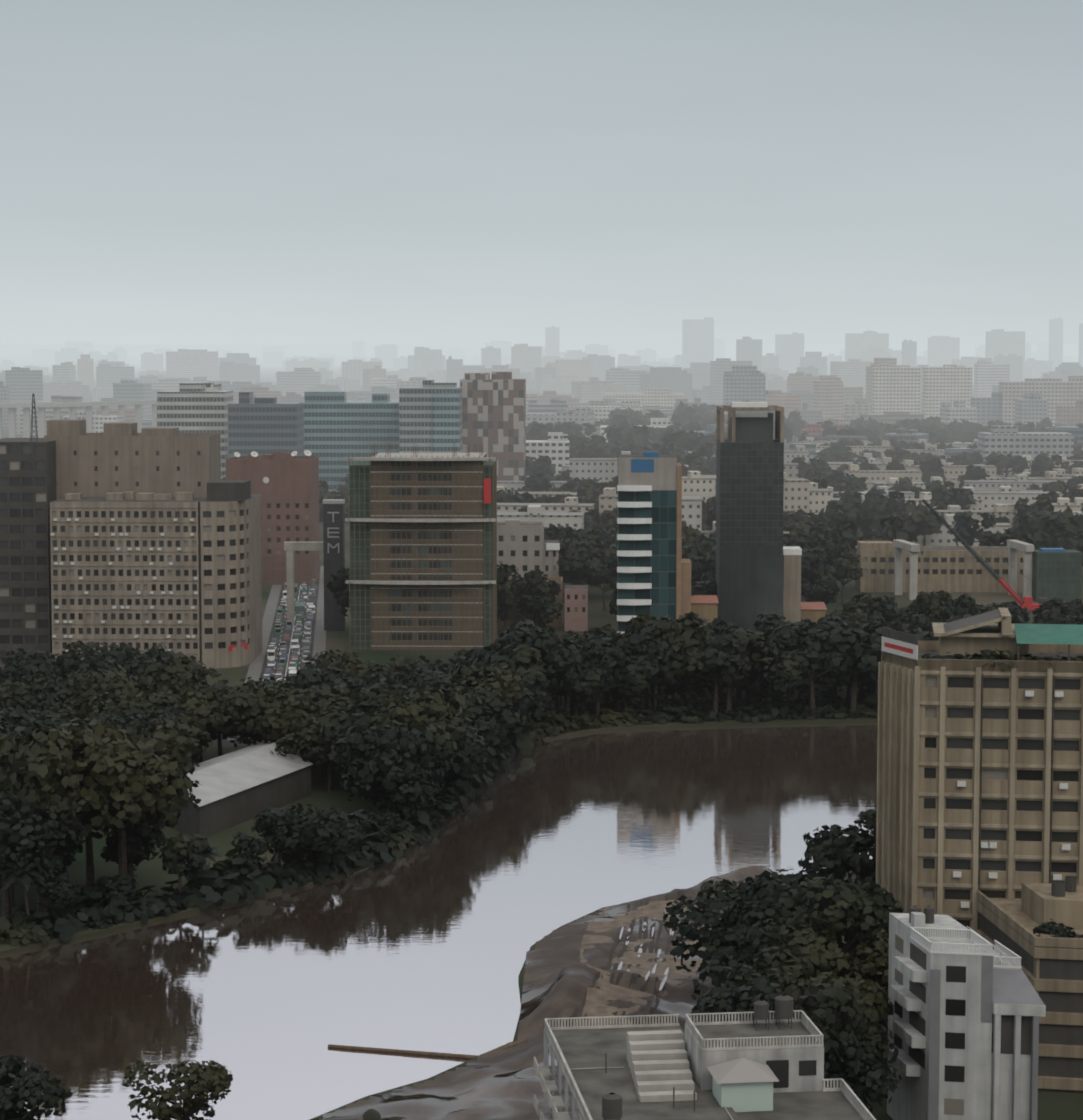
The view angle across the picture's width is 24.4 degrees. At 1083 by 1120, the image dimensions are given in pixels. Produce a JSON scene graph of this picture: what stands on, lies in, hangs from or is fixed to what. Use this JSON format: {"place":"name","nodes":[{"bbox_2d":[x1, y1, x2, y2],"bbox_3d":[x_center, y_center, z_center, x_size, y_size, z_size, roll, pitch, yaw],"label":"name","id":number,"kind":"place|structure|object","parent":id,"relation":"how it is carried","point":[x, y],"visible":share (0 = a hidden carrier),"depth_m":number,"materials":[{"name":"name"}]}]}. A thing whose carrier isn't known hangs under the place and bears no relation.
{"place":"outdoors","nodes":[
{"label":"outdoors","id":0,"kind":"place"},
{"bbox_2d":[212,566,326,747],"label":"road","id":1,"kind":"structure","parent":0,"point":[258,666],"depth_m":635.93,"materials":[{"name":"grey asphalt"}]},
{"bbox_2d":[227,579,316,740],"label":"traffic","id":2,"kind":"object","parent":1,"relation":"on","point":[300,607],"visible":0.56,"depth_m":629.94,"materials":[{"name":"paint"}]},
{"bbox_2d":[345,442,496,650],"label":"office building","id":3,"kind":"structure","parent":0,"point":[423,552],"depth_m":602.66,"materials":[{"name":"brown concrete"}]},
{"bbox_2d":[0,723,877,1119],"bbox_3d":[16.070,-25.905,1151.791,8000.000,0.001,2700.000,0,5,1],"label":"river","id":4,"kind":"structure","parent":0,"point":[424,945],"depth_m":318.38,"materials":[{"name":"brown liquid"}]},
{"bbox_2d":[328,1038,527,1058],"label":"pipe","id":5,"kind":"object","parent":4,"relation":"in","point":[464,1056],"visible":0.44,"depth_m":264.60,"materials":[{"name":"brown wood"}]},
{"bbox_2d":[0,345,1082,1119],"bbox_3d":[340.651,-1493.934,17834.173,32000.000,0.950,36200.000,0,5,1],"label":"ground","id":6,"kind":"structure","parent":0,"point":[1054,1105],"depth_m":526.51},
{"bbox_2d":[0,400,156,438],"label":"viaduct","id":7,"kind":"object","parent":6,"relation":"on","point":[57,406],"visible":0.65,"depth_m":1783.18,"materials":[{"name":"grey concrete"}]},
{"bbox_2d":[0,419,261,668],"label":"beige office","id":8,"kind":"structure","parent":6,"relation":"on","point":[116,533],"depth_m":571.99,"materials":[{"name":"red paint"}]},
{"bbox_2d":[30,394,37,440],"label":"roof mast","id":9,"kind":"object","parent":8,"relation":"on","point":[35,420],"visible":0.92,"depth_m":583.18,"materials":[{"name":"metal"}]},
{"bbox_2d":[159,742,312,837],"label":"metal shed","id":10,"kind":"structure","parent":6,"relation":"on","point":[240,786],"depth_m":394.67,"materials":[{"name":"grey metal"}]},
{"bbox_2d":[226,450,319,584],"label":"terracotta block","id":11,"kind":"structure","parent":6,"relation":"on","point":[285,485],"depth_m":763.31,"materials":[{"name":"concrete"},{"name":"glass"},{"name":"white painted metal"}]},
{"bbox_2d":[284,542,322,624],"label":"gantry","id":12,"kind":"object","parent":6,"relation":"on","point":[290,548],"visible":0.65,"depth_m":655.84,"materials":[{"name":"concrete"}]},
{"bbox_2d":[323,499,344,630],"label":"sign pylon","id":13,"kind":"object","parent":6,"relation":"on","point":[334,537],"visible":0.94,"depth_m":643.24,"materials":[{"name":"grey metal"}]},
{"bbox_2d":[62,372,683,491],"bbox_3d":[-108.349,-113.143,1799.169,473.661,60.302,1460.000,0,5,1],"label":"office buildings","id":14,"kind":"structure","parent":6,"relation":"on","point":[332,430],"depth_m":1120.49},
{"bbox_2d":[347,832,403,876],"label":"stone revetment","id":15,"kind":"object","parent":6,"relation":"on","point":[367,867],"depth_m":357.06,"materials":[{"name":"grey stone"}]},
{"bbox_2d":[0,400,1082,1119],"bbox_3d":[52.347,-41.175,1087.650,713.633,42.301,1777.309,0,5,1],"label":"trees","id":16,"kind":"object","parent":6,"relation":"on","point":[104,740],"visible":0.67,"depth_m":423.14,"materials":[{"name":"green plant"}]},
{"bbox_2d":[0,317,1082,461],"bbox_3d":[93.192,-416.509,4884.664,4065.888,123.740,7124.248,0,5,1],"label":"city","id":17,"kind":"object","parent":6,"relation":"on","point":[941,376],"visible":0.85,"depth_m":3129.05},
{"bbox_2d":[497,519,587,630],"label":"blocks","id":18,"kind":"structure","parent":6,"relation":"on","point":[524,547],"depth_m":682.06,"materials":[{"name":"white paint"}]},
{"bbox_2d":[534,994,875,1119],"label":"flat roof block","id":19,"kind":"structure","parent":6,"relation":"on","point":[762,1067],"depth_m":195.69,"materials":[{"name":"concrete"}]},
{"bbox_2d":[716,402,801,630],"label":"dark tower","id":20,"kind":"structure","parent":6,"relation":"on","point":[758,567],"depth_m":625.74,"materials":[{"name":"black glass"}]},
{"bbox_2d":[691,582,826,626],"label":"buildings","id":21,"kind":"structure","parent":6,"relation":"on","point":[704,606],"depth_m":613.17,"materials":[{"name":"beige concrete"}]},
{"bbox_2d":[497,437,1082,548],"bbox_3d":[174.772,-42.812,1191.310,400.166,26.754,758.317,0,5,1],"label":"low-rise buildings","id":22,"kind":"structure","parent":6,"relation":"on","point":[1001,494],"depth_m":995.96,"materials":[{"name":"white concrete"}]},
{"bbox_2d":[855,541,1022,592],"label":"long block","id":23,"kind":"structure","parent":6,"relation":"on","point":[953,568],"depth_m":742.85,"materials":[{"name":"beige concrete"}]},
{"bbox_2d":[887,906,1045,1119],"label":"apartment building","id":24,"kind":"structure","parent":6,"relation":"on","point":[969,1009],"depth_m":229.55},
{"bbox_2d":[876,608,1082,988],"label":"office building","id":25,"kind":"structure","parent":6,"relation":"on","point":[979,777],"depth_m":269.45,"materials":[{"name":"beige paint"}]},
{"bbox_2d":[921,499,1047,612],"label":"crawler crane","id":26,"kind":"object","parent":6,"relation":"on","point":[1028,603],"visible":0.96,"depth_m":689.12,"materials":[{"name":"metal"}]},
{"bbox_2d":[893,539,1082,601],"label":"metro portals","id":27,"kind":"object","parent":6,"relation":"on","point":[1054,572],"visible":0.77,"depth_m":717.67,"materials":[{"name":"concrete"}]},
{"bbox_2d":[976,876,1082,1092],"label":"apartment building","id":28,"kind":"structure","parent":6,"relation":"on","point":[1052,968],"depth_m":249.76,"materials":[{"name":"beige concrete"}]},
{"bbox_2d":[0,0,1082,344],"label":"sky","id":29,"kind":"structure","parent":0,"point":[173,172],"materials":[{"name":"grey"}]},
{"bbox_2d":[311,865,792,1119],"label":"sand bank","id":30,"kind":"structure","parent":0,"point":[617,960],"depth_m":276.25,"materials":[{"name":"sand"}]},
{"bbox_2d":[617,452,690,633],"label":"glass tower","id":31,"kind":"structure","parent":0,"point":[653,573],"depth_m":601.28,"materials":[{"name":"teal glass"}]}
]}

